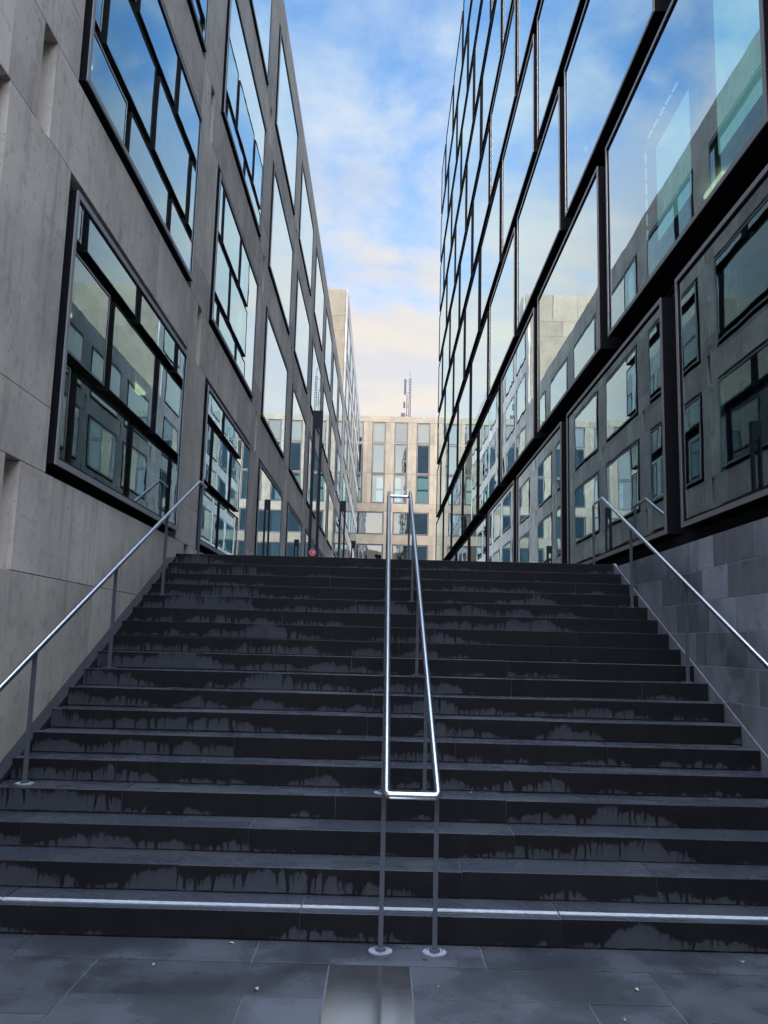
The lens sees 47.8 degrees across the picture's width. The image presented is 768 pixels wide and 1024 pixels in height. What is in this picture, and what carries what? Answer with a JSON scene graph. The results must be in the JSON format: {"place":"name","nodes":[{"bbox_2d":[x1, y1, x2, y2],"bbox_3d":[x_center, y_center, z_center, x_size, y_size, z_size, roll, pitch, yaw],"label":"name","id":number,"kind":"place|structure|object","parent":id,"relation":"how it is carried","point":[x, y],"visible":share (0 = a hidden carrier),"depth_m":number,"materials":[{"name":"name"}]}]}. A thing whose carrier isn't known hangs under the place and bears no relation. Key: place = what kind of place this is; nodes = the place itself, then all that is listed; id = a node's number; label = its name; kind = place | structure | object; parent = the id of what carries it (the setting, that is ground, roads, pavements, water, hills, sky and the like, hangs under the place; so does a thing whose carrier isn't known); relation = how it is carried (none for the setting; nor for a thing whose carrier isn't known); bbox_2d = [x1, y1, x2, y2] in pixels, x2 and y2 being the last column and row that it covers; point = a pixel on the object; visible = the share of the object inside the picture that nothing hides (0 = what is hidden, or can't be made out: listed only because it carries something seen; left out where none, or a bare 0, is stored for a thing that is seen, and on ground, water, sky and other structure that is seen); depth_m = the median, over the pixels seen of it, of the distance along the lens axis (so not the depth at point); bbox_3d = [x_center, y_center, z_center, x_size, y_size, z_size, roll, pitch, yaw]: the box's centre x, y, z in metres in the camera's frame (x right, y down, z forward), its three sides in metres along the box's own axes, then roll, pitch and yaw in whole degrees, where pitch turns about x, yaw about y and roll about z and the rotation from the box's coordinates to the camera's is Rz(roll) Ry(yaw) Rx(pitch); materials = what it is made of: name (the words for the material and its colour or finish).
{"place":"outdoors","nodes":[
{"label":"outdoors","id":0,"kind":"place"},
{"bbox_2d":[284,0,463,417],"label":"sky","id":1,"kind":"structure","parent":0,"point":[375,78],"materials":[{"name":"blue"}]},
{"bbox_2d":[0,934,767,1023],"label":"pavement","id":2,"kind":"structure","parent":0,"point":[53,979],"depth_m":4.34,"materials":[{"name":"grey stone"}]},
{"bbox_3d":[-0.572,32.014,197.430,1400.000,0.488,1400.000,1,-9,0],"label":"ground","id":3,"kind":"structure","parent":0,"visible":0},
{"bbox_2d":[0,0,344,761],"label":"stone office building","id":4,"kind":"structure","parent":3,"relation":"on","point":[166,334],"depth_m":10.04,"materials":[{"name":"stone"}]},
{"bbox_2d":[44,190,187,533],"bbox_3d":[-2.935,-1.320,9.703,0.343,2.704,4.597,1,-9,0],"label":"window","id":5,"kind":"structure","parent":4,"relation":"in","point":[116,423],"depth_m":8.90,"materials":[{"name":"clear glass"}]},
{"bbox_2d":[78,0,202,281],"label":"window","id":6,"kind":"structure","parent":4,"relation":"in","point":[133,75],"depth_m":10.02,"materials":[{"name":"glass"}]},
{"bbox_2d":[187,0,209,51],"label":"window","id":7,"kind":"structure","parent":4,"relation":"in","point":[199,9],"depth_m":12.52,"materials":[{"name":"glass"}]},
{"bbox_2d":[195,385,250,554],"bbox_3d":[-2.950,-0.432,15.533,0.343,2.704,4.597,1,-9,0],"label":"window","id":8,"kind":"structure","parent":4,"relation":"in","point":[225,453],"depth_m":15.00,"materials":[{"name":"glass"}]},
{"bbox_2d":[209,173,258,397],"bbox_3d":[-2.860,-3.963,16.070,0.343,2.714,4.597,1,-9,0],"label":"window","id":9,"kind":"structure","parent":4,"relation":"in","point":[234,294],"depth_m":15.58,"materials":[{"name":"glass"}]},
{"bbox_2d":[221,0,266,236],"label":"window","id":10,"kind":"structure","parent":4,"relation":"in","point":[241,108],"depth_m":16.20,"materials":[{"name":"glass"}]},
{"bbox_2d":[249,0,272,84],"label":"window","id":11,"kind":"structure","parent":4,"relation":"in","point":[262,10],"depth_m":18.47,"materials":[{"name":"glass"}]},
{"bbox_2d":[254,463,282,555],"bbox_3d":[-2.966,0.455,21.362,0.343,2.704,4.597,1,-9,0],"label":"window","id":12,"kind":"structure","parent":4,"relation":"in","point":[269,507],"depth_m":20.91,"materials":[{"name":"glass"}]},
{"bbox_2d":[261,310,288,457],"bbox_3d":[-2.875,-3.075,21.900,0.343,2.714,4.597,1,-9,0],"label":"window","id":13,"kind":"structure","parent":4,"relation":"in","point":[275,369],"depth_m":21.54,"materials":[{"name":"clear glass"}]},
{"bbox_2d":[268,166,293,333],"bbox_3d":[-2.784,-6.611,22.438,0.343,2.714,4.597,1,-9,0],"label":"window","id":14,"kind":"structure","parent":4,"relation":"in","point":[281,251],"depth_m":22.08,"materials":[{"name":"blue glass"}]},
{"bbox_2d":[275,29,298,214],"bbox_3d":[-2.693,-10.147,22.977,0.343,2.714,4.597,1,-9,0],"label":"window","id":15,"kind":"structure","parent":4,"relation":"in","point":[286,127],"depth_m":22.63,"materials":[{"name":"blue glass"}]},
{"bbox_2d":[285,505,302,555],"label":"window","id":16,"kind":"structure","parent":4,"relation":"in","point":[293,545],"depth_m":26.80,"materials":[{"name":"blue glass"}]},
{"bbox_2d":[289,386,306,493],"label":"window","id":17,"kind":"structure","parent":4,"relation":"in","point":[297,450],"depth_m":27.46,"materials":[{"name":"grey glass"}]},
{"bbox_2d":[294,272,309,393],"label":"window","id":18,"kind":"structure","parent":4,"relation":"in","point":[301,335],"depth_m":27.99,"materials":[{"name":"blue glass"}]},
{"bbox_2d":[298,163,313,295],"bbox_3d":[-2.709,-9.259,28.806,0.343,2.714,4.597,1,-9,0],"label":"window","id":19,"kind":"structure","parent":4,"relation":"in","point":[306,227],"depth_m":28.53,"materials":[{"name":"blue glass"}]},
{"bbox_2d":[304,531,314,556],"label":"window","id":20,"kind":"structure","parent":4,"relation":"in","point":[306,534],"depth_m":31.62,"materials":[{"name":"blue glass"}]},
{"bbox_2d":[306,434,318,518],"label":"window","id":21,"kind":"structure","parent":4,"relation":"in","point":[315,485],"depth_m":34.02,"materials":[{"name":"grey glass"}]},
{"bbox_2d":[310,339,321,433],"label":"window","id":22,"kind":"structure","parent":4,"relation":"in","point":[316,376],"depth_m":33.57,"materials":[{"name":"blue glass"}]},
{"bbox_2d":[314,249,324,351],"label":"window","id":23,"kind":"structure","parent":4,"relation":"in","point":[319,295],"depth_m":34.41,"materials":[{"name":"blue glass"}]},
{"bbox_2d":[319,467,327,535],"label":"window","id":24,"kind":"structure","parent":4,"relation":"in","point":[323,492],"depth_m":39.54,"materials":[{"name":"grey glass"}]},
{"bbox_2d":[322,386,329,462],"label":"window","id":25,"kind":"structure","parent":4,"relation":"in","point":[325,408],"depth_m":39.98,"materials":[{"name":"grey glass"}]},
{"bbox_2d":[324,308,332,391],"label":"window","id":26,"kind":"structure","parent":4,"relation":"in","point":[328,338],"depth_m":40.26,"materials":[{"name":"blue glass"}]},
{"bbox_2d":[327,491,333,549],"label":"window","id":27,"kind":"structure","parent":4,"relation":"in","point":[330,520],"depth_m":45.10,"materials":[{"name":"beige glass"}]},
{"bbox_2d":[329,421,335,484],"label":"window","id":28,"kind":"structure","parent":4,"relation":"in","point":[332,463],"depth_m":45.62,"materials":[{"name":"beige glass"}]},
{"bbox_2d":[332,353,337,421],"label":"window","id":29,"kind":"structure","parent":4,"relation":"in","point":[335,375],"depth_m":46.09,"materials":[{"name":"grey glass"}]},
{"bbox_2d":[333,508,338,556],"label":"window","id":30,"kind":"structure","parent":4,"relation":"in","point":[336,521],"depth_m":50.74,"materials":[{"name":"grey glass"}]},
{"bbox_2d":[335,447,340,501],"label":"window","id":31,"kind":"structure","parent":4,"relation":"in","point":[338,463],"depth_m":51.50,"materials":[{"name":"grey glass"}]},
{"bbox_2d":[338,386,342,445],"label":"window","id":32,"kind":"structure","parent":4,"relation":"in","point":[340,405],"depth_m":52.06,"materials":[{"name":"grey glass"}]},
{"bbox_2d":[0,553,767,953],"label":"staircase","id":33,"kind":"structure","parent":3,"relation":"on","point":[206,759],"depth_m":6.46,"materials":[{"name":"black stone"}]},
{"bbox_2d":[0,480,206,784],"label":"handrail","id":34,"kind":"object","parent":33,"relation":"on","point":[32,655],"visible":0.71,"depth_m":7.57,"materials":[{"name":"silver metal"}]},
{"bbox_2d":[368,491,445,956],"bbox_3d":[0.169,1.093,8.462,0.432,3.763,7.062,1,-9,0],"label":"double handrail","id":35,"kind":"object","parent":33,"relation":"on","point":[424,794],"visible":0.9,"depth_m":5.72,"materials":[{"name":"silver metal"}]},
{"bbox_2d":[592,497,767,682],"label":"handrail","id":36,"kind":"object","parent":33,"relation":"on","point":[763,661],"visible":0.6,"depth_m":8.25,"materials":[{"name":"silver metal"}]},
{"bbox_2d":[435,0,767,565],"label":"glass office building","id":37,"kind":"structure","parent":3,"relation":"on","point":[603,322],"depth_m":13.16,"materials":[{"name":"glass"}]},
{"bbox_2d":[617,517,767,755],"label":"tiled side wall","id":38,"kind":"structure","parent":3,"relation":"on","point":[724,574],"depth_m":7.65,"materials":[{"name":"grey stone"}]},
{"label":"terrace","id":39,"kind":"structure","parent":0,"visible":0},
{"bbox_2d":[307,410,322,556],"bbox_3d":[-1.460,-0.286,18.348,0.240,3.800,0.170,1,-9,0],"label":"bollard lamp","id":40,"kind":"object","parent":39,"relation":"on","point":[317,419],"visible":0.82,"depth_m":18.35,"materials":[{"name":"black metal"}]},
{"bbox_2d":[338,501,345,557],"bbox_3d":[-1.492,1.505,30.113,0.240,3.800,0.170,1,-9,0],"label":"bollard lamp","id":41,"kind":"object","parent":39,"relation":"on","point":[342,508],"visible":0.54,"depth_m":30.21,"materials":[{"name":"black metal"}]},
{"bbox_2d":[328,289,359,557],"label":"stone tower building","id":42,"kind":"structure","parent":39,"relation":"on","point":[340,309],"depth_m":62.93,"materials":[{"name":"stone"}]},
{"bbox_2d":[340,527,342,556],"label":"window","id":43,"kind":"structure","parent":42,"relation":"in","point":[341,550],"depth_m":57.57,"materials":[{"name":"grey glass"}]},
{"bbox_2d":[342,474,345,517],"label":"window","id":44,"kind":"structure","parent":42,"relation":"in","point":[344,483],"depth_m":59.06,"materials":[{"name":"blue glass"}]},
{"bbox_2d":[344,538,346,557],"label":"window","id":45,"kind":"structure","parent":42,"relation":"in","point":[345,546],"depth_m":63.56,"materials":[{"name":"grey glass"}]},
{"bbox_2d":[344,422,347,469],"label":"window","id":46,"kind":"structure","parent":42,"relation":"in","point":[345,429],"depth_m":59.67,"materials":[{"name":"grey glass"}]},
{"bbox_2d":[345,370,348,420],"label":"window","id":47,"kind":"structure","parent":42,"relation":"in","point":[347,382],"depth_m":60.15,"materials":[{"name":"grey glass"}]},
{"bbox_2d":[345,488,348,528],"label":"window","id":48,"kind":"structure","parent":42,"relation":"in","point":[347,497],"depth_m":64.47,"materials":[{"name":"grey glass"}]},
{"bbox_2d":[347,441,349,482],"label":"window","id":49,"kind":"structure","parent":42,"relation":"in","point":[348,451],"depth_m":64.91,"materials":[{"name":"grey glass"}]},
{"bbox_2d":[347,547,349,557],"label":"window","id":50,"kind":"structure","parent":42,"relation":"in","point":[348,551],"depth_m":68.96,"materials":[{"name":"grey glass"}]},
{"bbox_2d":[347,319,350,371],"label":"window","id":51,"kind":"structure","parent":42,"relation":"in","point":[349,338],"depth_m":60.57,"materials":[{"name":"grey glass"}]},
{"bbox_2d":[348,500,350,537],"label":"window","id":52,"kind":"structure","parent":42,"relation":"in","point":[349,517],"depth_m":69.57,"materials":[{"name":"grey glass"}]},
{"bbox_2d":[348,392,351,437],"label":"window","id":53,"kind":"structure","parent":42,"relation":"in","point":[350,406],"depth_m":65.49,"materials":[{"name":"grey glass"}]},
{"bbox_2d":[349,455,352,494],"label":"window","id":54,"kind":"structure","parent":42,"relation":"in","point":[351,466],"depth_m":70.01,"materials":[{"name":"grey glass"}]},
{"bbox_2d":[350,346,352,391],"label":"window","id":55,"kind":"structure","parent":42,"relation":"in","point":[351,358],"depth_m":65.96,"materials":[{"name":"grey glass"}]},
{"bbox_2d":[350,510,352,540],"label":"window","id":56,"kind":"structure","parent":42,"relation":"in","point":[351,538],"depth_m":74.49,"materials":[{"name":"grey glass"}]},
{"bbox_2d":[351,413,353,452],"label":"window","id":57,"kind":"structure","parent":42,"relation":"in","point":[352,423],"depth_m":70.73,"materials":[{"name":"grey glass"}]},
{"bbox_2d":[352,368,354,408],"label":"window","id":58,"kind":"structure","parent":42,"relation":"in","point":[353,391],"depth_m":71.05,"materials":[{"name":"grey glass"}]},
{"bbox_2d":[352,471,354,504],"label":"window","id":59,"kind":"structure","parent":42,"relation":"in","point":[353,478],"depth_m":75.51,"materials":[{"name":"grey glass"}]},
{"bbox_2d":[353,519,354,550],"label":"window","id":60,"kind":"structure","parent":42,"relation":"in","point":[353,519],"depth_m":79.50,"materials":[{"name":"grey glass"}]},
{"bbox_2d":[353,429,355,465],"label":"window","id":61,"kind":"structure","parent":42,"relation":"in","point":[354,443],"depth_m":75.94,"materials":[{"name":"glass"}]},
{"bbox_2d":[354,483,355,513],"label":"window","id":62,"kind":"structure","parent":42,"relation":"in","point":[354,483],"depth_m":80.98,"materials":[{"name":"grey glass"}]},
{"bbox_2d":[354,387,356,425],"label":"window","id":63,"kind":"structure","parent":42,"relation":"in","point":[355,411],"depth_m":76.43,"materials":[{"name":"glass"}]},
{"bbox_2d":[355,445,356,476],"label":"window","id":64,"kind":"structure","parent":42,"relation":"in","point":[356,445],"depth_m":81.36,"materials":[{"name":"grey glass"}]},
{"bbox_2d":[355,491,357,521],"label":"window","id":65,"kind":"structure","parent":42,"relation":"in","point":[356,491],"depth_m":85.79,"materials":[{"name":"grey glass"}]},
{"bbox_2d":[356,406,358,439],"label":"window","id":66,"kind":"structure","parent":42,"relation":"in","point":[357,406],"depth_m":81.76,"materials":[{"name":"grey glass"}]},
{"bbox_2d":[357,455,358,485],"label":"window","id":67,"kind":"structure","parent":42,"relation":"in","point":[357,455],"depth_m":86.19,"materials":[{"name":"grey glass"}]},
{"bbox_2d":[358,419,359,450],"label":"window","id":68,"kind":"structure","parent":42,"relation":"in","point":[358,419],"depth_m":86.54,"materials":[{"name":"grey glass"}]},
{"bbox_2d":[351,541,355,557],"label":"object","id":69,"kind":"object","parent":39,"relation":"on","point":[353,544],"visible":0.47,"depth_m":41.95,"materials":[{"name":"grey paint"}]},
{"bbox_2d":[356,416,437,559],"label":"courtyard building","id":70,"kind":"structure","parent":39,"relation":"on","point":[397,455],"depth_m":93.98,"materials":[{"name":"beige concrete"}]},
{"bbox_2d":[358,474,361,502],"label":"window","id":71,"kind":"structure","parent":70,"relation":"in","point":[360,475],"depth_m":93.94,"materials":[{"name":"grey glass"}]},
{"bbox_2d":[359,443,362,472],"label":"window","id":72,"kind":"structure","parent":70,"relation":"in","point":[360,445],"depth_m":94.45,"materials":[{"name":"grey glass"}]},
{"bbox_2d":[360,422,363,441],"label":"window","id":73,"kind":"structure","parent":70,"relation":"in","point":[361,423],"depth_m":94.89,"materials":[{"name":"grey glass"}]},
{"bbox_2d":[356,544,382,558],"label":"window","id":74,"kind":"structure","parent":70,"relation":"in","point":[371,551],"depth_m":92.89,"materials":[{"name":"grey glass"}]},
{"bbox_2d":[357,511,383,534],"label":"window","id":75,"kind":"structure","parent":70,"relation":"in","point":[367,522],"depth_m":93.37,"materials":[{"name":"grey glass"}]},
{"bbox_2d":[371,474,384,502],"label":"window","id":76,"kind":"structure","parent":70,"relation":"in","point":[377,480],"depth_m":93.92,"materials":[{"name":"grey glass"}]},
{"bbox_2d":[371,444,384,472],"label":"window","id":77,"kind":"structure","parent":70,"relation":"in","point":[378,450],"depth_m":94.43,"materials":[{"name":"grey glass"}]},
{"bbox_2d":[372,422,385,442],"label":"window","id":78,"kind":"structure","parent":70,"relation":"in","point":[379,428],"depth_m":94.86,"materials":[{"name":"grey glass"}]},
{"bbox_2d":[393,475,406,503],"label":"window","id":79,"kind":"structure","parent":70,"relation":"in","point":[400,481],"depth_m":93.94,"materials":[{"name":"grey glass"}]},
{"bbox_2d":[394,444,407,473],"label":"window","id":80,"kind":"structure","parent":70,"relation":"in","point":[400,451],"depth_m":94.43,"materials":[{"name":"grey glass"}]},
{"bbox_2d":[395,423,407,442],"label":"window","id":81,"kind":"structure","parent":70,"relation":"in","point":[401,429],"depth_m":94.86,"materials":[{"name":"grey glass"}]},
{"bbox_2d":[401,379,410,416],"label":"antenna mast","id":82,"kind":"object","parent":70,"relation":"on","point":[403,414],"visible":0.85,"depth_m":96.52,"materials":[{"name":"grey metal"}]},
{"bbox_2d":[392,545,427,559],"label":"window","id":83,"kind":"structure","parent":70,"relation":"in","point":[398,551],"depth_m":92.89,"materials":[{"name":"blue glass"}]},
{"bbox_2d":[392,512,428,535],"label":"window","id":84,"kind":"structure","parent":70,"relation":"in","point":[400,519],"depth_m":93.35,"materials":[{"name":"grey glass"}]},
{"bbox_2d":[415,475,428,503],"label":"window","id":85,"kind":"structure","parent":70,"relation":"in","point":[422,481],"depth_m":93.92,"materials":[{"name":"teal glass"}]},
{"bbox_2d":[416,445,429,474],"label":"window","id":86,"kind":"structure","parent":70,"relation":"in","point":[423,451],"depth_m":94.43,"materials":[{"name":"blue glass"}]},
{"bbox_2d":[417,423,429,443],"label":"window","id":87,"kind":"structure","parent":70,"relation":"in","point":[423,430],"depth_m":94.84,"materials":[{"name":"grey glass"}]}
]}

